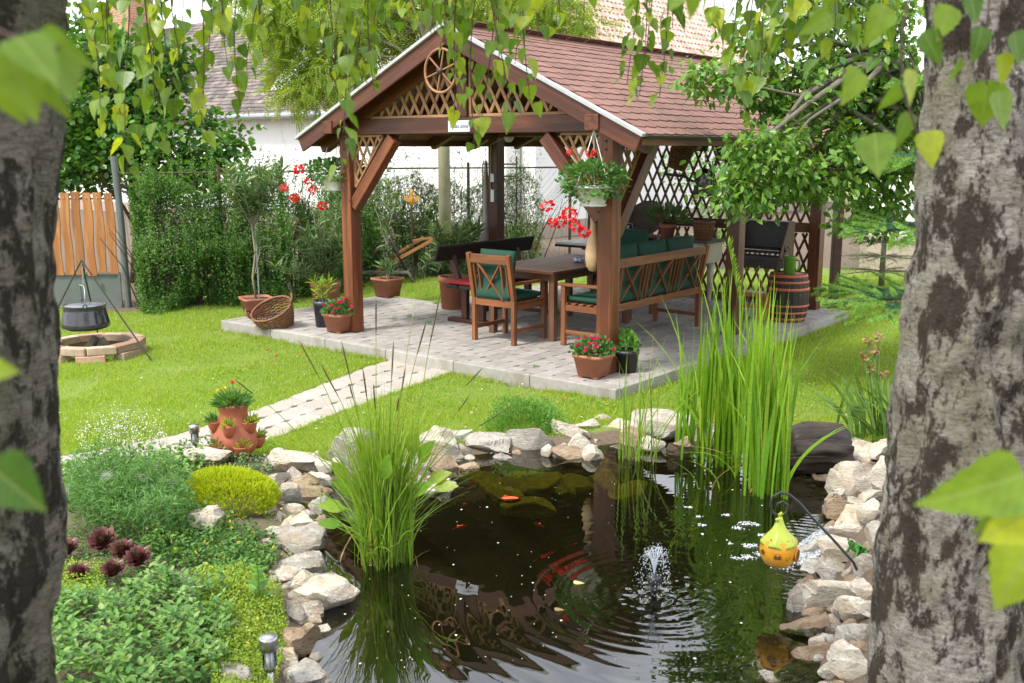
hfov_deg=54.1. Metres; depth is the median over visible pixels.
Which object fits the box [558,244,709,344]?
garden bench
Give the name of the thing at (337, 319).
flower pot
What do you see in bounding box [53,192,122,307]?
gate
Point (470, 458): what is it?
rock
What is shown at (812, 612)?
rock
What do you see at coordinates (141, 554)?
houseleek
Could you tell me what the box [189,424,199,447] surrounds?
solar lamp
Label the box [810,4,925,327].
spruce tree
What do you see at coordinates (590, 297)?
seat cushion
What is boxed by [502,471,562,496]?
sunken rock
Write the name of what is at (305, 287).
hedge
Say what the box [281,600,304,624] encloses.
rock
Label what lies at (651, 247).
back cushion
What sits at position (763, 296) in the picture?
wooden stool
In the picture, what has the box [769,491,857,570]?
shepherd hook
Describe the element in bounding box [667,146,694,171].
wicker basket
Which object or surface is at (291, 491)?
rock
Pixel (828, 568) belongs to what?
rock
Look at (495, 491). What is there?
sunken rock
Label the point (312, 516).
rock
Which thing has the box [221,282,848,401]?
patio
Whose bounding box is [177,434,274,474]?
rock plants
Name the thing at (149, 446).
leafy ground cover
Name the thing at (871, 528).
rock
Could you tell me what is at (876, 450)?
rock
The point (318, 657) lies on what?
rock
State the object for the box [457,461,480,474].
rock
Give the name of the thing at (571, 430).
rock
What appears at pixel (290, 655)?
rock
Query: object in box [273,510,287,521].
rock
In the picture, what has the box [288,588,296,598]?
rock
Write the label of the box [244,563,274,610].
weed
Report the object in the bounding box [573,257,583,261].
ashtray
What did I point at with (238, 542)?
yellow flowers
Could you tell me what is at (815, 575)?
rock
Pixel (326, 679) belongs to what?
rock
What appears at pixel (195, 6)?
sky
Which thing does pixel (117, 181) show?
wire fence
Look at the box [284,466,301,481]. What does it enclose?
rock
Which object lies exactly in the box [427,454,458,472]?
rock
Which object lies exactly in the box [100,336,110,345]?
firewood
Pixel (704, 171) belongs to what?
lantern
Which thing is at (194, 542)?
mixed ground cover
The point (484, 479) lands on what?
sunken rock
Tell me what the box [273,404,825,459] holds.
bank grass
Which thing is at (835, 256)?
wooden pole
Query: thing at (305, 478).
rock
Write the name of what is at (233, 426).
strawberry pot
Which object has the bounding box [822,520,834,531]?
rock
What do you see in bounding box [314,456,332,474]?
rock
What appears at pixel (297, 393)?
edge grass
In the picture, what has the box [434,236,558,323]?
plank bench
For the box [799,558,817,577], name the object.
rock
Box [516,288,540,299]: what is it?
seat cushion
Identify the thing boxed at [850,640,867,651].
rock
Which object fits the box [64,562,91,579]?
houseleek
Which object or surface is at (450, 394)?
lawn litter
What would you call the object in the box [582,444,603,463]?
rock
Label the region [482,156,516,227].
iron frame
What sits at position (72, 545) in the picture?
houseleek
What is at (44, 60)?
birch tree
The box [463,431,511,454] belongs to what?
rock
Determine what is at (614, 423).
rock
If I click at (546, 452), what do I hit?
rock
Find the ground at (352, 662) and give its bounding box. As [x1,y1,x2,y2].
[52,162,903,682]
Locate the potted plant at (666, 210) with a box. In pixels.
[641,199,693,237]
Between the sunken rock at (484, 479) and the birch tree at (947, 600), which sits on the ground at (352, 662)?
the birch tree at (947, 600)
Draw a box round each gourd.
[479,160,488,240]
[585,217,597,271]
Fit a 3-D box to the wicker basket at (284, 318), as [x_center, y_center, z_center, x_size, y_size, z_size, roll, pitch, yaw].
[-2.702,-0.298,11.175,0.544,0.499,0.482,-1,11,-6]
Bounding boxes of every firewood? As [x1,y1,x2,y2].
[85,335,95,346]
[96,340,102,345]
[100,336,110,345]
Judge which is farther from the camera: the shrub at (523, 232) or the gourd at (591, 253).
the shrub at (523, 232)
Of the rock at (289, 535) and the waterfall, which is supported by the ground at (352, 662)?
the rock at (289, 535)
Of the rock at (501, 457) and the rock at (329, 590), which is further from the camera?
the rock at (501, 457)
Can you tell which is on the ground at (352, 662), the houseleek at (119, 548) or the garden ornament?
the garden ornament
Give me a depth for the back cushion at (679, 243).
10.82 m
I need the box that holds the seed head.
[102,470,112,491]
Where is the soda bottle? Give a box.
[779,244,789,271]
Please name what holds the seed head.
on the ground at (352, 662)
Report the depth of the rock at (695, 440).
7.41 m
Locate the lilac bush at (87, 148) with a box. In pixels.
[60,1,268,282]
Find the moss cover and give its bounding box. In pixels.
[60,522,175,612]
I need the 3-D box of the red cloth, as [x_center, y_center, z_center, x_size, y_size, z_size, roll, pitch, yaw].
[-0.074,-0.761,11.758,0.400,0.051,1.600,9,14,38]
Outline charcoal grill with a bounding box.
[722,219,794,313]
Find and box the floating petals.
[344,488,775,670]
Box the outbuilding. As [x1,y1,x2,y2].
[859,69,923,269]
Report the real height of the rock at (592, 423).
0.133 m
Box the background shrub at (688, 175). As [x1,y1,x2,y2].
[654,147,780,248]
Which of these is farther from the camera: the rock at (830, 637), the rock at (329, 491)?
the rock at (329, 491)
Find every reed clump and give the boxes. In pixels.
[614,329,710,470]
[636,236,857,517]
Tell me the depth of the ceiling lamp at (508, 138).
12.12 m
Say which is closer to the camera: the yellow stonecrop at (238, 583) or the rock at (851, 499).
the yellow stonecrop at (238, 583)
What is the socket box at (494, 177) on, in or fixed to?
attached to the gazebo
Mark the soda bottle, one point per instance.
(785, 248)
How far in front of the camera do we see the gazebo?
9.81 m
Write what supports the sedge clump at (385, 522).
in the pond water
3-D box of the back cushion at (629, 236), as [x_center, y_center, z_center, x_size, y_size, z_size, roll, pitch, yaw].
[1.450,-1.074,12.070,0.440,0.560,0.091,9,24,38]
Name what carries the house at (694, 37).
on the ground at (352, 662)
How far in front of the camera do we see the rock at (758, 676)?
4.12 m
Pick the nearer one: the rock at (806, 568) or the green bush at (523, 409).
the rock at (806, 568)
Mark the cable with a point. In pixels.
(490, 161)
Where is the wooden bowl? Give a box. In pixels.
[627,200,663,233]
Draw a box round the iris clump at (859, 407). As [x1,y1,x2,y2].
[792,331,894,441]
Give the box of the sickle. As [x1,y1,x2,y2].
[664,173,709,199]
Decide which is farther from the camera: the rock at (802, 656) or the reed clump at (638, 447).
the reed clump at (638, 447)
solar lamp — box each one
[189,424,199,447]
[259,633,278,682]
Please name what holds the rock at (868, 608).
on the ground at (352, 662)
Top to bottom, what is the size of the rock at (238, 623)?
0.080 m
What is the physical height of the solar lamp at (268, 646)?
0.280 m
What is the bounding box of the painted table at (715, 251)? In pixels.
[648,234,725,304]
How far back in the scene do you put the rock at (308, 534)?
5.35 m
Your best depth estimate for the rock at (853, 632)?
4.26 m
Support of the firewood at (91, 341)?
in the fire pit
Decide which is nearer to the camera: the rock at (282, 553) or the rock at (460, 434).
the rock at (282, 553)
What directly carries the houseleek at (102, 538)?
on the moss cover
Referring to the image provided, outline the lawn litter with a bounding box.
[59,284,887,441]
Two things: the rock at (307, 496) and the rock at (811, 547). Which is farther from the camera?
the rock at (307, 496)
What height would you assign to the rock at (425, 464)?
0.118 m
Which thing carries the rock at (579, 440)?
on the ground at (352, 662)
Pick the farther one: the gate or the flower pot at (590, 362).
the gate
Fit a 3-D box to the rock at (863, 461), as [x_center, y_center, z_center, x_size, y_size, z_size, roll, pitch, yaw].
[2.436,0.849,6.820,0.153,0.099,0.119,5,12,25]
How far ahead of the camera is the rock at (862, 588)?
4.53 m
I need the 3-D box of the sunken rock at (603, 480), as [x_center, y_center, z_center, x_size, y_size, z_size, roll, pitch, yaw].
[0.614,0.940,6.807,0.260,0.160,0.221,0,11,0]
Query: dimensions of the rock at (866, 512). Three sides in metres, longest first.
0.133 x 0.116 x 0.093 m
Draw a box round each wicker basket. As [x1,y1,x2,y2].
[245,292,294,330]
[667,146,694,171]
[693,221,714,240]
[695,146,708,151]
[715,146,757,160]
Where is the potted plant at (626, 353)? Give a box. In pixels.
[615,327,641,373]
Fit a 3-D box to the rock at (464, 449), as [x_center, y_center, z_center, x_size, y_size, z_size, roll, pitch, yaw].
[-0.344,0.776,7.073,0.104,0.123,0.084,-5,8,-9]
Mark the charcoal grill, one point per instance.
(769, 237)
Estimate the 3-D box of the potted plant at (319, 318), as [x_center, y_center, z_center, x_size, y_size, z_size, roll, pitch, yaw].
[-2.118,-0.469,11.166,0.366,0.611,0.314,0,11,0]
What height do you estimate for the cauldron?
0.444 m
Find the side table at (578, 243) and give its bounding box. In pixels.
[555,238,596,289]
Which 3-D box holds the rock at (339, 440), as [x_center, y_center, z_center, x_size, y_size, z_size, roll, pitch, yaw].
[-1.069,0.721,6.682,0.354,0.374,0.283,6,15,1]
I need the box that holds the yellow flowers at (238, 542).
[131,462,297,666]
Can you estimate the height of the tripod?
0.996 m
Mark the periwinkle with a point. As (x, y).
(130, 671)
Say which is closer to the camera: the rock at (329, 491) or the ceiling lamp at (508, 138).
the rock at (329, 491)
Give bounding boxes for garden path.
[61,360,449,470]
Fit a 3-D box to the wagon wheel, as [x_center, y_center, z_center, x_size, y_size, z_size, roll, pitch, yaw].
[-0.655,-2.551,9.213,0.416,0.538,0.064,9,14,38]
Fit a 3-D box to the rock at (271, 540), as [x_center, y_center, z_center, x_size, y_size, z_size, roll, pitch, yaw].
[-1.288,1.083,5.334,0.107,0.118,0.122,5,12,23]
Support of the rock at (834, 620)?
on the ground at (352, 662)
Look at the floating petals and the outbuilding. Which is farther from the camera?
the outbuilding
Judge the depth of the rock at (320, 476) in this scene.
6.41 m
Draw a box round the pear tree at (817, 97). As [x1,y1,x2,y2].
[654,0,923,246]
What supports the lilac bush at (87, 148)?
on the ground at (352, 662)
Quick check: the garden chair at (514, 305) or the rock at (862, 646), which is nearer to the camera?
the rock at (862, 646)
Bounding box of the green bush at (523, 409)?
[483,394,568,433]
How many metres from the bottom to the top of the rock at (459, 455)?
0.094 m
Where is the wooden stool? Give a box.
[742,290,769,320]
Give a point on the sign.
(462, 126)
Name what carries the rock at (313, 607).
on the ground at (352, 662)
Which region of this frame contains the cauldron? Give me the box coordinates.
[60,284,110,331]
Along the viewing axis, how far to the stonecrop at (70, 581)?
4.60 m
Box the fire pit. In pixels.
[58,332,146,363]
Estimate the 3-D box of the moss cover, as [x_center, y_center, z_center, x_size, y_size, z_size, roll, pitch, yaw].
[-1.937,1.069,4.878,0.594,0.086,1.179,-5,12,-24]
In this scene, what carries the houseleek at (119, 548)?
on the moss cover
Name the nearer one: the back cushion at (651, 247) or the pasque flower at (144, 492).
the pasque flower at (144, 492)
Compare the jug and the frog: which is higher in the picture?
the jug
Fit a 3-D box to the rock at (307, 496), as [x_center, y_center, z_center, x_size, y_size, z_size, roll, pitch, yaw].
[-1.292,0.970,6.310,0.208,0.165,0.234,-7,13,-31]
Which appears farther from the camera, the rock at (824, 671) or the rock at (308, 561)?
the rock at (308, 561)
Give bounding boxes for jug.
[783,255,800,274]
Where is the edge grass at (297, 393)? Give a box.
[60,328,820,455]
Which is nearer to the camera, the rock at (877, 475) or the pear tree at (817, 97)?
the rock at (877, 475)
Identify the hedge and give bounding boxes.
[100,139,314,315]
[278,148,400,297]
[363,146,562,279]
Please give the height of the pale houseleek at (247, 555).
0.110 m
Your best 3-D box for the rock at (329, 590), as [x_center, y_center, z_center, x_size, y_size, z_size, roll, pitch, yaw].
[-0.868,1.210,4.741,0.350,0.173,0.220,-7,13,-32]
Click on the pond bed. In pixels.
(601, 631)
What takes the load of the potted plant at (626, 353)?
on the patio
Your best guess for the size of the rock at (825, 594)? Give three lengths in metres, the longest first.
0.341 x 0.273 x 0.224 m
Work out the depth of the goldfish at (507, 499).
6.20 m
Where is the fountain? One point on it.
(654, 579)
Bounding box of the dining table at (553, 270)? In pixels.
[489,254,629,341]
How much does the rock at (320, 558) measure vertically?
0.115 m
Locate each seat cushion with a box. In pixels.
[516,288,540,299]
[567,290,629,303]
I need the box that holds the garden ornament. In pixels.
[404,189,419,278]
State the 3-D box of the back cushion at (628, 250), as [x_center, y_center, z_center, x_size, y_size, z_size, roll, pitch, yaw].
[1.102,-0.683,9.988,0.103,0.560,0.560,-4,6,40]
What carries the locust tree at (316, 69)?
on the ground at (352, 662)
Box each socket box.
[490,174,498,181]
[491,190,498,201]
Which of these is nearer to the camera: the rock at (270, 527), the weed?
the weed
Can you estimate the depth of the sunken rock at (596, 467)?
6.99 m
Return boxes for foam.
[684,506,798,571]
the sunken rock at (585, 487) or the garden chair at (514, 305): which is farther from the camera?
the garden chair at (514, 305)
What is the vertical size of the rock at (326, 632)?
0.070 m
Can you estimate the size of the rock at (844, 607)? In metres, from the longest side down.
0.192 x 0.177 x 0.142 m
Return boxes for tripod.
[58,259,151,360]
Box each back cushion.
[476,248,516,300]
[619,243,642,301]
[620,229,647,244]
[636,239,671,296]
[666,235,696,290]
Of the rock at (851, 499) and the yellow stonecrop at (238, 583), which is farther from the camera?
the rock at (851, 499)
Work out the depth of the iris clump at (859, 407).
7.04 m
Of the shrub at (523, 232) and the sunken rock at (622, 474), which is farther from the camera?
the shrub at (523, 232)
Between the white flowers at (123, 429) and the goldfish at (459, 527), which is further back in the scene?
the white flowers at (123, 429)
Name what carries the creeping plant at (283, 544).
on the ground at (352, 662)
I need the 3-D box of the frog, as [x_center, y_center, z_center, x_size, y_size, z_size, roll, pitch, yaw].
[1.673,0.990,4.850,0.114,0.090,0.134,-5,12,-22]
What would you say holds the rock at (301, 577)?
on the ground at (352, 662)
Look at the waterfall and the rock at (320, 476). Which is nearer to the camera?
the waterfall
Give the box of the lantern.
[693,152,715,195]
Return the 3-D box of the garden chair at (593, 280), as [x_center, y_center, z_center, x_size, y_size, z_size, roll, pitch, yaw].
[1.336,-0.784,11.980,0.580,0.922,0.674,9,14,38]
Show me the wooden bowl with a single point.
(638, 220)
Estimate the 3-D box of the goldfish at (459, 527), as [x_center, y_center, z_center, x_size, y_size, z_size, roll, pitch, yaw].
[-0.301,1.065,5.751,0.102,0.033,0.040,-7,13,-34]
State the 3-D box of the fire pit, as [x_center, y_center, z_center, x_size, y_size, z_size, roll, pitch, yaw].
[-4.238,0.062,10.220,0.972,0.176,1.010,0,11,0]
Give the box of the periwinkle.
[51,555,242,682]
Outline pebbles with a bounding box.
[241,443,832,682]
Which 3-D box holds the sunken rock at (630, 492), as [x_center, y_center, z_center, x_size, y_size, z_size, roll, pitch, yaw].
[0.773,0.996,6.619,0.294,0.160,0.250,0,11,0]
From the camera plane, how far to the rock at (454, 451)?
6.96 m
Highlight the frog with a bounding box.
[843,538,868,558]
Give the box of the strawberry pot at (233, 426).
[202,380,267,458]
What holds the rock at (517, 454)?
on the ground at (352, 662)
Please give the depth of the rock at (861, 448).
6.91 m
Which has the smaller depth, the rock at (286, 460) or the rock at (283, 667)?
the rock at (283, 667)
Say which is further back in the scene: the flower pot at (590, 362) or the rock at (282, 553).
the flower pot at (590, 362)
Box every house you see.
[58,0,521,233]
[263,0,826,238]
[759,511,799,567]
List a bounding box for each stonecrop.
[60,555,106,598]
[173,463,282,517]
[190,560,287,682]
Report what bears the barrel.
on the patio
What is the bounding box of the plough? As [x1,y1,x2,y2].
[302,232,434,282]
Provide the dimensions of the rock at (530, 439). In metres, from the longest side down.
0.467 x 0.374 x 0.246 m
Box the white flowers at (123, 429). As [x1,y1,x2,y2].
[74,403,167,459]
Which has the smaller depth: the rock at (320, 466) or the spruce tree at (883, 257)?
the rock at (320, 466)
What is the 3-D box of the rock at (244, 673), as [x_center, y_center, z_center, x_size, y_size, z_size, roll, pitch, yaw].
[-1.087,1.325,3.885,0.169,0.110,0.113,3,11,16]
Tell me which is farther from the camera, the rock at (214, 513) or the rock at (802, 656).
the rock at (214, 513)
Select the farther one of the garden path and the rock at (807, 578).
the garden path
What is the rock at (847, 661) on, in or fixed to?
on the ground at (352, 662)
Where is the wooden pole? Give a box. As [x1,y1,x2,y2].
[827,161,844,309]
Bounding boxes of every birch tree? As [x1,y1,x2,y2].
[0,0,416,682]
[339,0,1023,682]
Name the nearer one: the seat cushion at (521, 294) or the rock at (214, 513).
the rock at (214, 513)
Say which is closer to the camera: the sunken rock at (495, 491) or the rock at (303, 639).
the rock at (303, 639)
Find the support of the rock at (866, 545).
on the ground at (352, 662)
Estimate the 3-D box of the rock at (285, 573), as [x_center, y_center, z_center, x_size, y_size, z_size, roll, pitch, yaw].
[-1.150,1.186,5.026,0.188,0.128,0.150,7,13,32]
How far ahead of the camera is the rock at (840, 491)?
6.07 m
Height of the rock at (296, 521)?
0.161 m
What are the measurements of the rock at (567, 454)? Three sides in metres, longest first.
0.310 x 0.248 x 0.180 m
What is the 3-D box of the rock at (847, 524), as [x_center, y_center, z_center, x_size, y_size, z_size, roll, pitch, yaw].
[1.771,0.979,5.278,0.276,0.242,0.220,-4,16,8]
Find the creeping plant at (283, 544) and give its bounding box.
[261,508,293,680]
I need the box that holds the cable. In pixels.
[490,138,503,189]
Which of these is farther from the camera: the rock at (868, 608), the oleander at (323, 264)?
the oleander at (323, 264)
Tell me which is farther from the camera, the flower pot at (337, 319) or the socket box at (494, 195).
the socket box at (494, 195)
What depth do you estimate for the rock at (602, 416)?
7.75 m
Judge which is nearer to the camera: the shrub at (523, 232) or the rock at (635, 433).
the rock at (635, 433)
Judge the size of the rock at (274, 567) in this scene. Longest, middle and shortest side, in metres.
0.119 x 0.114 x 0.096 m
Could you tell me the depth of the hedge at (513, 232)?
16.46 m
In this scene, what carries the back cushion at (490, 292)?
on the garden chair at (514, 305)
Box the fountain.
[629,544,670,633]
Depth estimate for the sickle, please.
13.24 m
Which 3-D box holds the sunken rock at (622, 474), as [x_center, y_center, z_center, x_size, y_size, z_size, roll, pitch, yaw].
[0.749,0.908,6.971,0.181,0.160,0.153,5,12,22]
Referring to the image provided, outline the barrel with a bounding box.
[766,271,809,321]
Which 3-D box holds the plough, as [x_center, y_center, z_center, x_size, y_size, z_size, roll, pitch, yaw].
[-2.267,-1.339,15.806,2.158,0.942,0.402,0,11,0]
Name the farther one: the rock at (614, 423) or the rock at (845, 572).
the rock at (614, 423)
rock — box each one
[182,505,226,531]
[184,446,233,467]
[218,662,253,682]
[227,619,247,635]
[258,537,281,548]
[259,544,288,560]
[260,447,314,471]
[265,525,279,530]
[266,521,324,555]
[267,566,302,582]
[268,472,290,486]
[268,564,277,570]
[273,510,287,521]
[274,550,326,573]
[277,646,297,666]
[277,664,287,672]
[279,482,302,503]
[281,503,304,515]
[281,510,327,541]
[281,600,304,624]
[281,659,327,682]
[283,622,320,659]
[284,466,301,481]
[288,509,315,519]
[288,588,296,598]
[290,569,313,588]
[291,472,319,485]
[292,572,359,609]
[299,484,322,500]
[300,451,320,471]
[301,600,323,620]
[302,531,324,550]
[303,614,322,625]
[308,471,332,487]
[308,496,327,517]
[309,652,324,666]
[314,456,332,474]
[314,554,325,573]
[315,515,326,529]
[318,486,333,498]
[318,623,332,639]
[319,676,333,682]
[326,427,375,474]
[413,456,431,469]
[419,425,458,455]
[424,478,457,498]
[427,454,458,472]
[451,429,472,440]
[455,450,463,459]
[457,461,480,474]
[459,443,470,454]
[461,471,502,489]
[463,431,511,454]
[464,454,481,463]
[485,484,523,505]
[492,452,510,463]
[499,496,556,519]
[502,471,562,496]
[505,428,554,450]
[509,450,525,457]
[541,444,551,459]
[550,444,586,467]
[551,419,590,438]
[555,482,575,506]
[558,473,598,498]
[568,433,590,448]
[575,418,599,428]
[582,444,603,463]
[587,457,610,472]
[588,469,619,492]
[594,414,609,419]
[602,418,634,431]
[605,461,632,482]
[607,480,649,505]
[621,426,646,449]
[631,408,689,441]
[640,436,666,452]
[666,436,694,458]
[680,420,713,443]
[739,669,778,682]
[779,612,829,629]
[784,587,804,619]
[786,641,833,666]
[788,580,852,611]
[790,421,854,475]
[796,575,813,583]
[797,540,821,564]
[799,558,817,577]
[801,607,825,617]
[808,635,826,644]
[810,473,827,487]
[811,572,819,579]
[814,555,844,579]
[816,534,859,561]
[817,662,835,679]
[821,633,834,641]
[822,494,850,521]
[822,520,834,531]
[822,613,840,633]
[824,461,873,496]
[824,488,844,499]
[826,639,866,680]
[828,504,865,538]
[829,680,844,682]
[831,595,870,621]
[832,618,856,634]
[834,623,869,642]
[842,566,851,576]
[843,496,856,503]
[843,574,855,581]
[850,578,872,599]
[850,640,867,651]
[851,437,873,461]
[851,553,873,576]
[854,487,882,504]
[854,541,869,555]
[856,498,879,523]
[859,459,874,463]
[864,520,879,549]
[865,600,870,611]
[868,438,886,459]
[870,455,885,489]
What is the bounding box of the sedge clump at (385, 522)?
[236,292,511,580]
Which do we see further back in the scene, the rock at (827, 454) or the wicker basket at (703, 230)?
the wicker basket at (703, 230)
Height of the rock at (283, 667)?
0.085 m
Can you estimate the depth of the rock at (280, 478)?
6.27 m
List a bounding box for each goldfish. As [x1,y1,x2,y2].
[452,525,466,529]
[494,495,520,502]
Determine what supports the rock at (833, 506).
on the ground at (352, 662)
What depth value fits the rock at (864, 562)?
4.74 m
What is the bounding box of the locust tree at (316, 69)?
[210,0,641,272]
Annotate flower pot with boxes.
[319,296,353,333]
[568,333,618,379]
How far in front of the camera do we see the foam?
5.48 m
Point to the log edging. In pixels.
(868, 307)
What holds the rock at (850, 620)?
on the ground at (352, 662)
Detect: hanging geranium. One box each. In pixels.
[279,144,364,210]
[539,130,632,238]
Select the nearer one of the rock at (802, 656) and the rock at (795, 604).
the rock at (802, 656)
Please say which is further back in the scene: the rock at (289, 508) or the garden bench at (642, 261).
the garden bench at (642, 261)
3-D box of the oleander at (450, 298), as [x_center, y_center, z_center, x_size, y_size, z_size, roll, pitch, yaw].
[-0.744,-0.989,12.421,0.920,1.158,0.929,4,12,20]
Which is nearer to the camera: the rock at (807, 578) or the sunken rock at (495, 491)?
the rock at (807, 578)
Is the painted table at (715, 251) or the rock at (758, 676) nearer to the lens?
the rock at (758, 676)
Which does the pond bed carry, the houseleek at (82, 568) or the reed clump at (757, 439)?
the reed clump at (757, 439)
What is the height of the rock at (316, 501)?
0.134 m
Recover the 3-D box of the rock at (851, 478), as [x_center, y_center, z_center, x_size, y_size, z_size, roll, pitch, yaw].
[2.135,0.875,6.224,0.334,0.291,0.221,-4,12,-19]
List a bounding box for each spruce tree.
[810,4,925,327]
[841,180,915,286]
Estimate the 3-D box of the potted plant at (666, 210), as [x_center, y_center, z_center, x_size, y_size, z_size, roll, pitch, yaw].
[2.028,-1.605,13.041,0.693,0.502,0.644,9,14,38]
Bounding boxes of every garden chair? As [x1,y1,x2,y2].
[466,252,546,345]
[590,237,659,318]
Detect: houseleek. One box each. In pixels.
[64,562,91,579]
[66,537,80,555]
[85,526,117,551]
[99,558,126,577]
[108,538,135,558]
[123,545,152,567]
[209,543,259,573]
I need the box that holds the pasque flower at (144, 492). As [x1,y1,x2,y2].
[63,437,198,545]
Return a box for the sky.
[66,0,925,124]
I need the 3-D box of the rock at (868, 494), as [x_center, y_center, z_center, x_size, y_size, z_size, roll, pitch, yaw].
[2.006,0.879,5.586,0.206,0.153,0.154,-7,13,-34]
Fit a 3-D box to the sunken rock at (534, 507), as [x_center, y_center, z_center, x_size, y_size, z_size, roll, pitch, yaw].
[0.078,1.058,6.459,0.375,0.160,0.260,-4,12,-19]
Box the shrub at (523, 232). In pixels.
[504,219,539,249]
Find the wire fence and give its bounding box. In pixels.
[110,156,571,307]
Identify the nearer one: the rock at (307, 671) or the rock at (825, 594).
the rock at (307, 671)
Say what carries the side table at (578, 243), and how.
on the patio
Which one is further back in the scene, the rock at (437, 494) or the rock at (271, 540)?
the rock at (437, 494)
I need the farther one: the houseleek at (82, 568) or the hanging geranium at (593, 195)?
the hanging geranium at (593, 195)
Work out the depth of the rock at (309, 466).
6.59 m
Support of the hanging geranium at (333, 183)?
hanging from the gazebo
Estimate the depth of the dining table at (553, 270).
10.54 m
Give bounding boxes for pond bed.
[336,457,823,682]
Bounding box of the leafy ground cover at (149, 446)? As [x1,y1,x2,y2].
[61,439,206,506]
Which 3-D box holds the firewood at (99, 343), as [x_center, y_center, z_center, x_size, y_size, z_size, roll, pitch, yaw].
[-4.178,0.074,10.162,0.069,0.165,0.189,-3,11,-16]
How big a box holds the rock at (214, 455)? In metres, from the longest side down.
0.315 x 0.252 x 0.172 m
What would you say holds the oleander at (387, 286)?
on the patio
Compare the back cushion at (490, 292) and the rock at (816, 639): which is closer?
the rock at (816, 639)
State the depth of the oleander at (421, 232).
16.05 m
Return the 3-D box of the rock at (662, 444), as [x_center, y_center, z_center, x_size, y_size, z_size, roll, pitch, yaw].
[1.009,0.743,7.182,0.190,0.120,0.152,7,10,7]
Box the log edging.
[838,296,900,309]
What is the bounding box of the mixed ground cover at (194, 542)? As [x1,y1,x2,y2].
[134,499,280,582]
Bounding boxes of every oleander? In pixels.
[219,156,291,315]
[265,196,342,301]
[366,175,408,297]
[375,176,455,275]
[418,217,488,309]
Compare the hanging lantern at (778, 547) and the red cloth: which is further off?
the red cloth
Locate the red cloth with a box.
[447,276,521,285]
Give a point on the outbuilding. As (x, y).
(877, 250)
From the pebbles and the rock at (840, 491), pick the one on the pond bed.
the pebbles
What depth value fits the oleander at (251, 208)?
11.65 m
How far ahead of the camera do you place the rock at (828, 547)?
5.00 m
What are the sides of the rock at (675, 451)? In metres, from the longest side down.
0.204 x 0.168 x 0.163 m
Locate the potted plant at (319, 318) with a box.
[309,273,338,326]
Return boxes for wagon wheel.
[424,47,457,93]
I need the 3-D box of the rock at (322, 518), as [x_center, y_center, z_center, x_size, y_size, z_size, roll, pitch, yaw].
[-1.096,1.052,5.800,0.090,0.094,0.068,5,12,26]
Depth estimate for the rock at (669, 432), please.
7.42 m
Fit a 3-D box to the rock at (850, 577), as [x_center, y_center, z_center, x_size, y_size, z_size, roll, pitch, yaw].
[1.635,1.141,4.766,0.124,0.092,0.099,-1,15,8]
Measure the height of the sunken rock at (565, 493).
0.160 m
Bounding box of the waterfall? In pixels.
[794,527,832,564]
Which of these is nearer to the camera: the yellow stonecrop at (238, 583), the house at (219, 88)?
the yellow stonecrop at (238, 583)
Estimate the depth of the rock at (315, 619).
4.58 m
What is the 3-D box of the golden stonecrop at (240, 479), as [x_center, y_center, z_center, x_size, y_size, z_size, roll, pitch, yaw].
[-1.679,0.832,5.827,0.666,0.251,0.593,0,11,0]
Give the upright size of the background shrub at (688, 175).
2.684 m
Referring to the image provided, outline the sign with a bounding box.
[448,120,469,131]
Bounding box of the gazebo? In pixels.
[294,20,843,373]
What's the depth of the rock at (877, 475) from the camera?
5.54 m
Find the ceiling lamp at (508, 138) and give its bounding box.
[504,136,513,141]
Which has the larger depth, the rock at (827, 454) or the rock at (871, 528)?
the rock at (827, 454)
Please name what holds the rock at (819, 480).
on the ground at (352, 662)
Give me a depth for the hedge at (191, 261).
13.10 m
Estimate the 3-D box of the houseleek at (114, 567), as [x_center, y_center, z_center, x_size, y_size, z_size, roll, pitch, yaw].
[-1.859,1.057,4.672,0.128,0.057,0.134,0,28,0]
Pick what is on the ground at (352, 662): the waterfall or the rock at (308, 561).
the rock at (308, 561)

